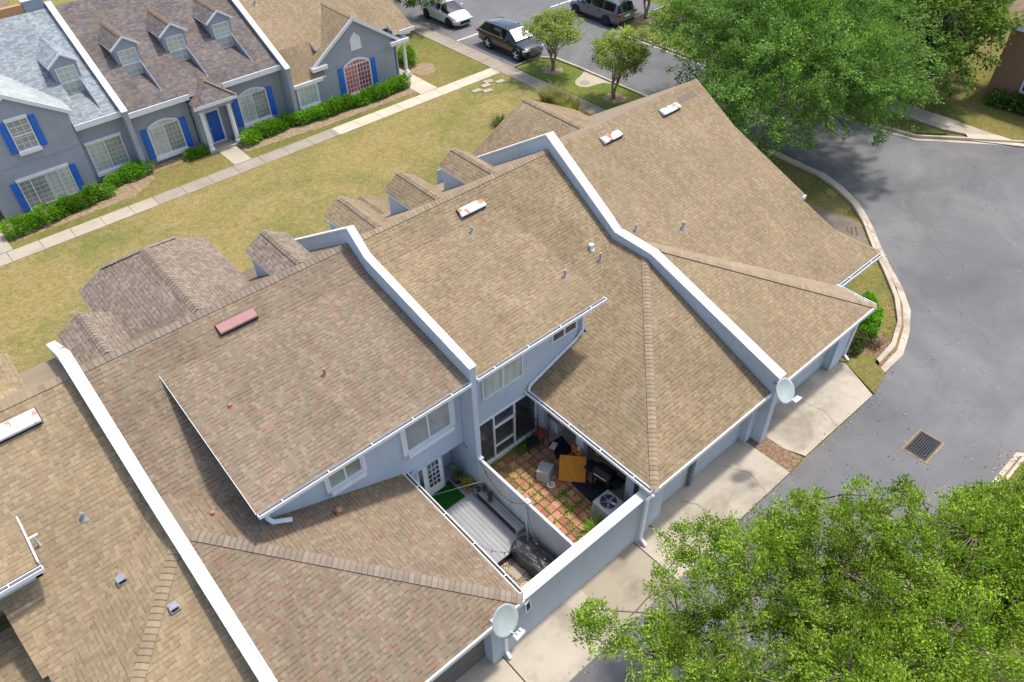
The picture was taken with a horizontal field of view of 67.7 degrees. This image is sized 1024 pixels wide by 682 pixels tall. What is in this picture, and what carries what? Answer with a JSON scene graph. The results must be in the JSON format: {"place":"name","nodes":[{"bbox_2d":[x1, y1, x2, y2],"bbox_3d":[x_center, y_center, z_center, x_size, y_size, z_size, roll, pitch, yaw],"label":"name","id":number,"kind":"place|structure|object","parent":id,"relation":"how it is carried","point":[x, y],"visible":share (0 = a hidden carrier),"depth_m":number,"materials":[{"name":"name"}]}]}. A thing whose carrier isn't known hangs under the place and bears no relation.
{"place":"outdoors","nodes":[
{"label":"outdoors","id":0,"kind":"place"},
{"bbox_2d":[0,197,158,266],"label":"sidewalk","id":1,"kind":"structure","parent":0,"point":[77,231],"depth_m":37.19,"materials":[{"name":"grey concrete"}]},
{"bbox_2d":[0,96,408,254],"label":"lawn","id":2,"kind":"structure","parent":0,"point":[177,175],"depth_m":41.03,"materials":[{"name":"green plant"}]},
{"bbox_2d":[0,8,136,218],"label":"townhouse","id":3,"kind":"structure","parent":2,"relation":"on","point":[62,130],"depth_m":38.56,"materials":[{"name":"grey"}]},
{"bbox_2d":[0,114,47,155],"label":"window","id":4,"kind":"structure","parent":3,"relation":"in","point":[19,127],"depth_m":36.65,"materials":[{"name":"white glass"}]},
{"bbox_2d":[10,163,83,212],"bbox_3d":[-23.407,-7.805,38.610,3.100,1.700,0.100,-32,51,-28],"label":"window","id":5,"kind":"structure","parent":3,"relation":"in","point":[45,186],"depth_m":38.56,"materials":[{"name":"white glass"}]},
{"bbox_2d":[54,64,83,94],"bbox_3d":[-22.589,-13.328,39.016,0.940,1.400,0.060,-32,51,-28],"label":"window","id":6,"kind":"structure","parent":3,"relation":"in","point":[68,76],"depth_m":38.99,"materials":[{"name":"white glass"}]},
{"bbox_2d":[83,131,131,176],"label":"window","id":7,"kind":"structure","parent":3,"relation":"in","point":[108,153],"depth_m":40.08,"materials":[{"name":"white glass"}]},
{"bbox_2d":[5,172,154,240],"bbox_3d":[-21.852,-7.093,39.117,7.300,0.001,2.500,-32,51,-28],"label":"soil patch","id":8,"kind":"object","parent":2,"relation":"on","point":[134,188],"visible":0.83,"depth_m":39.13,"materials":[{"name":"brown soil"}]},
{"bbox_2d":[0,194,77,237],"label":"hedge","id":9,"kind":"object","parent":8,"relation":"on","point":[37,217],"visible":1,"depth_m":37.28,"materials":[{"name":"green plant"}]},
{"bbox_2d":[61,182,117,212],"bbox_3d":[-21.558,-7.456,38.777,2.832,0.995,1.289,-32,51,-28],"label":"hedge","id":10,"kind":"object","parent":8,"relation":"on","point":[88,195],"visible":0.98,"depth_m":38.74,"materials":[{"name":"green plant"}]},
{"bbox_2d":[103,157,154,186],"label":"hedge","id":11,"kind":"object","parent":8,"relation":"on","point":[121,176],"visible":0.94,"depth_m":40.33,"materials":[{"name":"green plant"}]},
{"bbox_2d":[44,1,149,171],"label":"party wall","id":12,"kind":"structure","parent":2,"relation":"on","point":[118,103],"depth_m":39.71,"materials":[{"name":"white paint"}]},
{"bbox_2d":[54,0,287,164],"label":"townhouse","id":13,"kind":"structure","parent":2,"relation":"on","point":[166,68],"depth_m":41.65,"materials":[{"name":"brown"}]},
{"bbox_2d":[117,47,143,75],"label":"window","id":14,"kind":"structure","parent":13,"relation":"in","point":[129,59],"depth_m":40.47,"materials":[{"name":"white glass"}]},
{"bbox_2d":[140,116,193,160],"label":"window","id":15,"kind":"structure","parent":13,"relation":"in","point":[166,136],"depth_m":41.47,"materials":[{"name":"white glass"}]},
{"bbox_2d":[165,33,189,61],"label":"window","id":16,"kind":"structure","parent":13,"relation":"in","point":[176,45],"depth_m":41.70,"materials":[{"name":"white glass"}]},
{"bbox_2d":[203,107,227,143],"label":"door","id":17,"kind":"structure","parent":13,"relation":"in","point":[212,117],"depth_m":42.72,"materials":[{"name":"blue paint"}]},
{"bbox_2d":[211,21,233,48],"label":"window","id":18,"kind":"structure","parent":13,"relation":"in","point":[221,30],"depth_m":42.95,"materials":[{"name":"white glass"}]},
{"bbox_2d":[232,86,276,127],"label":"window","id":19,"kind":"structure","parent":13,"relation":"in","point":[253,103],"depth_m":43.89,"materials":[{"name":"white glass"}]},
{"bbox_2d":[230,0,299,121],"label":"party wall","id":20,"kind":"structure","parent":2,"relation":"on","point":[287,86],"depth_m":43.70,"materials":[{"name":"white paint"}]},
{"bbox_2d":[231,122,313,151],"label":"soil patch","id":21,"kind":"object","parent":2,"relation":"on","point":[298,129],"visible":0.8,"depth_m":43.87,"materials":[{"name":"brown soil"}]},
{"bbox_2d":[238,111,302,146],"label":"hedge","id":22,"kind":"object","parent":21,"relation":"on","point":[271,125],"visible":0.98,"depth_m":43.64,"materials":[{"name":"green plant"}]},
{"bbox_2d":[305,86,415,129],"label":"soil patch","id":23,"kind":"object","parent":2,"relation":"on","point":[330,119],"visible":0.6,"depth_m":46.08,"materials":[{"name":"brown soil"}]},
{"bbox_2d":[294,84,380,125],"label":"hedge","id":24,"kind":"object","parent":23,"relation":"on","point":[331,106],"visible":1,"depth_m":45.58,"materials":[{"name":"green plant"}]},
{"bbox_2d":[371,73,411,100],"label":"hedge","id":25,"kind":"object","parent":23,"relation":"on","point":[390,85],"visible":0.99,"depth_m":47.30,"materials":[{"name":"green plant"}]},
{"bbox_2d":[219,146,251,164],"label":"sidewalk","id":26,"kind":"structure","parent":0,"point":[234,155],"depth_m":42.34,"materials":[{"name":"grey concrete"}]},
{"bbox_2d":[153,129,339,204],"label":"sidewalk","id":27,"kind":"structure","parent":0,"point":[206,181],"depth_m":41.38,"materials":[{"name":"concrete"}]},
{"bbox_2d":[0,70,590,373],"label":"lawn","id":28,"kind":"structure","parent":0,"point":[297,194],"depth_m":38.75,"materials":[{"name":"green plant"}]},
{"bbox_2d":[0,353,258,681],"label":"townhouse","id":29,"kind":"structure","parent":28,"relation":"on","point":[98,582],"depth_m":18.40,"materials":[{"name":"beige"}]},
{"bbox_2d":[46,340,277,681],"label":"party wall","id":30,"kind":"structure","parent":28,"relation":"on","point":[67,361],"depth_m":18.73,"materials":[{"name":"white paint"}]},
{"bbox_2d":[57,229,524,681],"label":"townhouse","id":31,"kind":"structure","parent":28,"relation":"on","point":[284,412],"depth_m":20.54,"materials":[{"name":"brown"}]},
{"bbox_2d":[323,455,367,496],"bbox_3d":[-4.565,3.658,21.005,1.280,0.920,0.160,-32,51,-28],"label":"window","id":32,"kind":"structure","parent":31,"relation":"in","point":[354,471],"depth_m":21.11,"materials":[{"name":"white paint"}]},
{"bbox_2d":[399,399,455,458],"bbox_3d":[-2.448,2.568,22.525,1.920,1.360,0.160,-32,51,-28],"label":"window","id":33,"kind":"structure","parent":31,"relation":"in","point":[431,428],"depth_m":22.62,"materials":[{"name":"white glass"}]},
{"bbox_2d":[424,457,443,495],"bbox_3d":[-2.492,4.322,24.459,0.670,1.740,0.100,-32,51,-28],"label":"door","id":34,"kind":"structure","parent":31,"relation":"in","point":[433,472],"depth_m":24.47,"materials":[{"name":"white paint"}]},
{"bbox_2d":[432,639,485,681],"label":"garage door","id":35,"kind":"structure","parent":31,"relation":"in","point":[467,661],"depth_m":20.65,"materials":[{"name":"grey metal"}]},
{"bbox_2d":[490,603,525,640],"bbox_3d":[-0.105,7.021,18.940,0.813,0.970,0.930,-8,43,-7],"label":"satellite dish","id":36,"kind":"object","parent":31,"relation":"on","point":[504,620],"visible":1,"depth_m":18.93,"materials":[{"name":"grey paint"}]},
{"bbox_2d":[295,225,481,485],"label":"party wall","id":37,"kind":"structure","parent":28,"relation":"on","point":[452,351],"depth_m":23.24,"materials":[{"name":"white paint"}]},
{"bbox_2d":[324,147,771,546],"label":"townhouse","id":38,"kind":"structure","parent":28,"relation":"on","point":[514,278],"depth_m":24.95,"materials":[{"name":"beige"}]},
{"bbox_2d":[481,355,522,400],"bbox_3d":[-0.299,1.070,23.984,1.690,1.140,0.060,-32,51,-28],"label":"window","id":39,"kind":"structure","parent":38,"relation":"in","point":[512,371],"depth_m":24.08,"materials":[{"name":"white glass"}]},
{"bbox_2d":[662,421,742,502],"bbox_3d":[6.220,3.688,25.112,4.500,2.150,0.070,-32,51,-28],"label":"garage door","id":40,"kind":"structure","parent":38,"relation":"in","point":[733,435],"depth_m":25.63,"materials":[{"name":"blue paint"}]},
{"bbox_2d":[435,131,786,442],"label":"party wall","id":41,"kind":"structure","parent":28,"relation":"on","point":[765,369],"depth_m":26.33,"materials":[{"name":"white paint"}]},
{"bbox_2d":[772,378,801,403],"bbox_3d":[8.636,1.594,24.198,0.799,0.754,1.097,-32,51,-28],"label":"satellite dish","id":42,"kind":"object","parent":41,"relation":"attached to","point":[785,390],"visible":1,"depth_m":24.20,"materials":[{"name":"grey paint"}]},
{"bbox_2d":[332,68,499,134],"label":"sidewalk","id":43,"kind":"structure","parent":0,"point":[404,105],"depth_m":46.76,"materials":[{"name":"concrete"}]},
{"bbox_2d":[404,74,436,93],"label":"sidewalk","id":44,"kind":"structure","parent":0,"point":[419,85],"depth_m":48.40,"materials":[{"name":"concrete"}]},
{"bbox_2d":[395,31,489,98],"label":"lawn","id":45,"kind":"structure","parent":0,"point":[450,65],"depth_m":50.97,"materials":[{"name":"green plant"}]},
{"bbox_2d":[0,0,967,681],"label":"ground","id":46,"kind":"structure","parent":0,"point":[4,622],"depth_m":30.01,"materials":[{"name":"brown soil"}]},
{"bbox_2d":[0,0,45,18],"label":"stucco building","id":47,"kind":"structure","parent":46,"relation":"on","point":[7,10],"depth_m":40.01,"materials":[{"name":"paint"}]},
{"bbox_2d":[238,0,414,110],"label":"townhouse","id":48,"kind":"structure","parent":46,"relation":"on","point":[352,43],"depth_m":45.37,"materials":[{"name":"beige"}]},
{"bbox_2d":[296,83,320,110],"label":"window","id":49,"kind":"structure","parent":48,"relation":"in","point":[307,96],"depth_m":45.12,"materials":[{"name":"white glass"}]},
{"bbox_2d":[337,57,378,95],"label":"window","id":50,"kind":"structure","parent":48,"relation":"in","point":[359,73],"depth_m":46.68,"materials":[{"name":"red glass"}]},
{"bbox_2d":[472,79,882,404],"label":"townhouse","id":51,"kind":"structure","parent":46,"relation":"on","point":[695,186],"depth_m":29.03,"materials":[{"name":"beige"}]},
{"bbox_2d":[775,351,826,404],"bbox_3d":[10.413,1.072,27.800,3.950,2.150,0.070,-32,51,-28],"label":"garage door","id":52,"kind":"structure","parent":51,"relation":"in","point":[801,377],"depth_m":28.63,"materials":[{"name":"blue paint"}]},
{"bbox_2d":[746,436,803,471],"bbox_3d":[8.995,3.684,26.621,0.900,0.001,2.200,-32,51,-28],"label":"soil patch","id":53,"kind":"object","parent":46,"relation":"on","point":[788,460],"visible":0.67,"depth_m":26.39,"materials":[{"name":"brown soil"}]},
{"bbox_2d":[751,140,910,371],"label":"kerb","id":54,"kind":"structure","parent":46,"relation":"on","point":[886,360],"depth_m":33.12,"materials":[{"name":"concrete"}]},
{"bbox_2d":[407,19,605,114],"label":"sidewalk","id":55,"kind":"structure","parent":0,"point":[504,68],"depth_m":50.77,"materials":[{"name":"concrete"}]},
{"bbox_2d":[500,558,530,585],"bbox_3d":[0.308,7.365,22.912,2.510,0.040,1.880,-32,51,-28],"label":"gravel bed","id":56,"kind":"object","parent":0,"point":[511,560],"visible":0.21,"depth_m":23.23,"materials":[{"name":"beige gravel"}]},
{"bbox_2d":[444,463,530,565],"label":"wooden deck","id":57,"kind":"structure","parent":56,"relation":"on","point":[477,519],"depth_m":24.16,"materials":[{"name":"grey wood"}]},
{"bbox_2d":[431,481,464,510],"bbox_3d":[-2.309,5.167,24.897,1.320,0.016,0.860,-32,51,-28],"label":"turf mat","id":58,"kind":"object","parent":57,"relation":"on","point":[446,500],"visible":0.64,"depth_m":24.97,"materials":[{"name":"green plastic"}]},
{"bbox_2d":[474,484,524,535],"bbox_3d":[-0.416,5.397,24.387,0.290,0.300,2.160,-32,51,-28],"label":"bench","id":59,"kind":"object","parent":57,"relation":"on","point":[512,522],"visible":0.96,"depth_m":24.19,"materials":[{"name":"grey"}]},
{"bbox_2d":[478,455,573,558],"bbox_3d":[0.433,5.421,23.559,0.170,1.960,4.460,-32,51,-28],"label":"vinyl fence","id":60,"kind":"object","parent":56,"relation":"on","point":[552,539],"visible":0.62,"depth_m":23.45,"materials":[{"name":"white paint"}]},
{"bbox_2d":[510,535,555,577],"bbox_3d":[0.740,6.644,23.150,1.954,0.653,0.797,33,53,32],"label":"covered grill","id":61,"kind":"object","parent":56,"relation":"on","point":[527,555],"visible":0.78,"depth_m":23.04,"materials":[{"name":"grey"}]},
{"bbox_2d":[526,79,570,103],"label":"ornamental grass","id":62,"kind":"object","parent":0,"point":[543,98],"depth_m":45.95,"materials":[{"name":"plant"}]},
{"bbox_2d":[490,436,620,543],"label":"patio paving","id":63,"kind":"structure","parent":0,"point":[556,505],"depth_m":25.45,"materials":[{"name":"red brick"}]},
{"bbox_2d":[490,434,598,540],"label":"weeds","id":64,"kind":"object","parent":63,"relation":"on","point":[520,444],"visible":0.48,"depth_m":25.36,"materials":[{"name":"green plant"}]},
{"bbox_2d":[536,460,554,482],"bbox_3d":[1.131,4.378,25.735,0.495,0.436,0.666,14,45,16],"label":"ottoman","id":65,"kind":"object","parent":63,"relation":"on","point":[545,470],"visible":1,"depth_m":25.57,"materials":[{"name":"grey fabric"}]},
{"bbox_2d":[559,455,586,482],"bbox_3d":[2.043,4.264,25.765,0.899,0.894,0.834,3,43,5],"label":"wooden table","id":66,"kind":"object","parent":63,"relation":"on","point":[572,468],"visible":1,"depth_m":25.60,"materials":[{"name":"orange wood"}]},
{"bbox_2d":[571,479,602,503],"bbox_3d":[2.557,4.985,25.343,0.580,0.014,1.280,-32,51,-28],"label":"rubber mat","id":67,"kind":"object","parent":63,"relation":"on","point":[588,492],"visible":0.64,"depth_m":25.36,"materials":[{"name":"black rubber"}]},
{"bbox_2d":[589,489,623,520],"bbox_3d":[3.067,5.327,24.463,0.840,0.700,0.840,-32,51,-28],"label":"air conditioner","id":68,"kind":"object","parent":63,"relation":"on","point":[606,503],"visible":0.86,"depth_m":24.25,"materials":[{"name":"beige metal"}]},
{"bbox_2d":[544,427,686,507],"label":"porch floor","id":69,"kind":"structure","parent":0,"point":[568,435],"depth_m":26.38,"materials":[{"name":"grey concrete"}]},
{"bbox_2d":[548,436,571,458],"bbox_3d":[1.673,3.717,26.733,0.708,0.014,0.816,-21,46,-20],"label":"rubber mat","id":70,"kind":"object","parent":69,"relation":"on","point":[564,447],"visible":0.79,"depth_m":26.70,"materials":[{"name":"black rubber"}]},
{"bbox_2d":[584,459,625,492],"bbox_3d":[3.009,4.536,25.054,1.380,1.064,0.542,30,51,29],"label":"barbecue grill","id":71,"kind":"object","parent":69,"relation":"on","point":[606,476],"visible":0.86,"depth_m":24.77,"materials":[{"name":"black metal"}]},
{"bbox_2d":[455,439,789,681],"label":"driveway","id":72,"kind":"structure","parent":0,"point":[546,649],"depth_m":23.93,"materials":[{"name":"concrete"}]},
{"bbox_2d":[490,489,653,664],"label":"courtyard wall","id":73,"kind":"structure","parent":72,"relation":"on","point":[561,579],"depth_m":21.89,"materials":[{"name":"grey paint"}]},
{"bbox_2d":[579,543,674,630],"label":"driveway","id":74,"kind":"structure","parent":0,"point":[618,581],"depth_m":22.91,"materials":[{"name":"concrete"}]},
{"bbox_2d":[515,59,783,165],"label":"lawn","id":75,"kind":"structure","parent":0,"point":[569,75],"depth_m":48.03,"materials":[{"name":"green plant"}]},
{"bbox_2d":[542,66,562,73],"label":"mulch bed","id":76,"kind":"object","parent":75,"relation":"on","point":[547,70],"visible":0.96,"depth_m":49.60,"materials":[{"name":"soil"}]},
{"bbox_2d":[520,4,586,70],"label":"crepe myrtle","id":77,"kind":"object","parent":76,"relation":"on","point":[548,26],"visible":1,"depth_m":47.09,"materials":[{"name":"green plant"}]},
{"bbox_2d":[513,56,646,96],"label":"kerb","id":78,"kind":"structure","parent":75,"relation":"on","point":[588,71],"depth_m":49.49,"materials":[{"name":"concrete"}]},
{"bbox_2d":[575,71,610,86],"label":"concrete pad","id":79,"kind":"object","parent":75,"relation":"on","point":[592,79],"visible":1,"depth_m":48.38,"materials":[{"name":"beige concrete"}]},
{"bbox_2d":[602,93,626,103],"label":"mulch bed","id":80,"kind":"object","parent":75,"relation":"on","point":[619,98],"visible":0.92,"depth_m":46.44,"materials":[{"name":"soil"}]},
{"bbox_2d":[589,24,654,98],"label":"crepe myrtle","id":81,"kind":"object","parent":80,"relation":"on","point":[622,47],"visible":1,"depth_m":43.93,"materials":[{"name":"green plant"}]},
{"bbox_2d":[643,0,951,167],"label":"oak tree","id":82,"kind":"object","parent":75,"relation":"on","point":[760,31],"visible":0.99,"depth_m":35.03,"materials":[{"name":"green plant"}]},
{"bbox_2d":[392,0,1023,681],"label":"road","id":83,"kind":"structure","parent":0,"point":[972,372],"depth_m":32.28,"materials":[{"name":"grey asphalt"}]},
{"bbox_2d":[418,0,472,27],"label":"parked hatchback","id":84,"kind":"object","parent":83,"relation":"on","point":[451,13],"visible":0.92,"depth_m":55.30,"materials":[{"name":"white paint"}]},
{"bbox_2d":[476,15,544,61],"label":"parked suv","id":85,"kind":"object","parent":83,"relation":"on","point":[502,33],"visible":0.91,"depth_m":50.91,"materials":[{"name":"black paint"}]},
{"bbox_2d":[21,13,1023,680],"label":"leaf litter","id":86,"kind":"object","parent":83,"relation":"on","point":[839,397],"visible":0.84,"depth_m":30.39,"materials":[{"name":"brown plant"}]},
{"bbox_2d":[568,0,636,26],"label":"parked minivan","id":87,"kind":"object","parent":83,"relation":"on","point":[607,13],"visible":1,"depth_m":54.59,"materials":[{"name":"grey paint"}]},
{"bbox_2d":[901,429,944,463],"bbox_3d":[14.270,3.647,26.517,1.320,0.072,0.900,-32,51,-28],"label":"storm drain","id":88,"kind":"object","parent":83,"relation":"in","point":[920,443],"visible":1,"depth_m":26.48,"materials":[{"name":"metal"}]},
{"bbox_2d":[623,0,932,105],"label":"lawn","id":89,"kind":"structure","parent":0,"point":[636,25],"depth_m":53.77,"materials":[{"name":"green plant"}]},
{"bbox_2d":[616,5,853,120],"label":"kerb","id":90,"kind":"structure","parent":89,"relation":"on","point":[647,43],"depth_m":51.96,"materials":[{"name":"concrete"}]},
{"bbox_2d":[766,361,871,456],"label":"driveway","id":91,"kind":"structure","parent":0,"point":[800,427],"depth_m":27.84,"materials":[{"name":"concrete"}]},
{"bbox_2d":[776,161,896,392],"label":"lawn","id":92,"kind":"structure","parent":0,"point":[868,370],"depth_m":33.27,"materials":[{"name":"green plant"}]},
{"bbox_2d":[807,203,870,248],"bbox_3d":[14.908,-4.859,35.616,4.540,0.001,4.071,28,51,28],"label":"concrete pad","id":93,"kind":"object","parent":92,"relation":"on","point":[836,221],"visible":0.25,"depth_m":36.38,"materials":[{"name":"grey concrete"}]},
{"bbox_2d":[849,327,890,355],"bbox_3d":[14.132,-0.032,30.451,1.859,0.001,1.800,8,44,11],"label":"soil patch","id":94,"kind":"object","parent":92,"relation":"on","point":[867,350],"visible":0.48,"depth_m":30.10,"materials":[{"name":"brown soil"}]},
{"bbox_2d":[847,326,867,356],"bbox_3d":[13.523,0.007,29.987,1.505,0.694,0.858,-32,51,-28],"label":"bush","id":95,"kind":"object","parent":94,"relation":"on","point":[859,339],"visible":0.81,"depth_m":29.85,"materials":[{"name":"green plant"}]},
{"bbox_2d":[857,291,883,341],"bbox_3d":[14.365,-1.144,30.928,1.515,1.052,2.739,-1,43,0],"label":"bush","id":96,"kind":"object","parent":92,"relation":"on","point":[872,321],"visible":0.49,"depth_m":30.47,"materials":[{"name":"green plant"}]},
{"bbox_2d":[856,113,946,134],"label":"lawn","id":97,"kind":"structure","parent":0,"point":[923,129],"depth_m":43.23,"materials":[{"name":"green plant"}]},
{"bbox_2d":[856,92,994,135],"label":"sidewalk","id":98,"kind":"structure","parent":0,"point":[925,116],"depth_m":43.35,"materials":[{"name":"grey concrete"}]},
{"bbox_2d":[864,461,1023,681],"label":"lawn","id":99,"kind":"structure","parent":0,"point":[1014,648],"depth_m":21.16,"materials":[{"name":"green plant"}]},
{"bbox_2d":[566,472,1023,681],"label":"young oak","id":100,"kind":"object","parent":99,"relation":"on","point":[779,546],"visible":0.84,"depth_m":16.96,"materials":[{"name":"green plant"}]},
{"bbox_2d":[625,580,1023,681],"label":"young oak","id":101,"kind":"object","parent":99,"relation":"on","point":[938,651],"visible":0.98,"depth_m":15.04,"materials":[{"name":"green plant"}]},
{"bbox_2d":[828,452,1023,681],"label":"kerb","id":102,"kind":"structure","parent":99,"relation":"on","point":[1013,466],"depth_m":25.73,"materials":[{"name":"concrete"}]},
{"bbox_2d":[925,462,1023,679],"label":"young oak","id":103,"kind":"object","parent":99,"relation":"on","point":[997,495],"visible":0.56,"depth_m":16.61,"materials":[{"name":"green plant"}]},
{"bbox_2d":[881,1,1023,139],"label":"lawn","id":104,"kind":"structure","parent":0,"point":[973,109],"depth_m":44.88,"materials":[{"name":"green plant"}]},
{"bbox_2d":[789,0,1023,99],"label":"oak tree","id":105,"kind":"object","parent":104,"relation":"on","point":[956,19],"visible":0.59,"depth_m":41.42,"materials":[{"name":"green plant"}]},
{"bbox_2d":[869,123,1023,145],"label":"kerb","id":106,"kind":"structure","parent":104,"relation":"on","point":[939,138],"depth_m":42.02,"materials":[{"name":"concrete"}]},
{"bbox_2d":[984,0,1023,96],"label":"house","id":107,"kind":"structure","parent":104,"relation":"on","point":[1008,75],"depth_m":43.83,"materials":[{"name":"brown paint"}]},
{"bbox_2d":[984,88,1023,114],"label":"bush","id":108,"kind":"object","parent":104,"relation":"on","point":[1000,99],"visible":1,"depth_m":44.22,"materials":[{"name":"green plant"}]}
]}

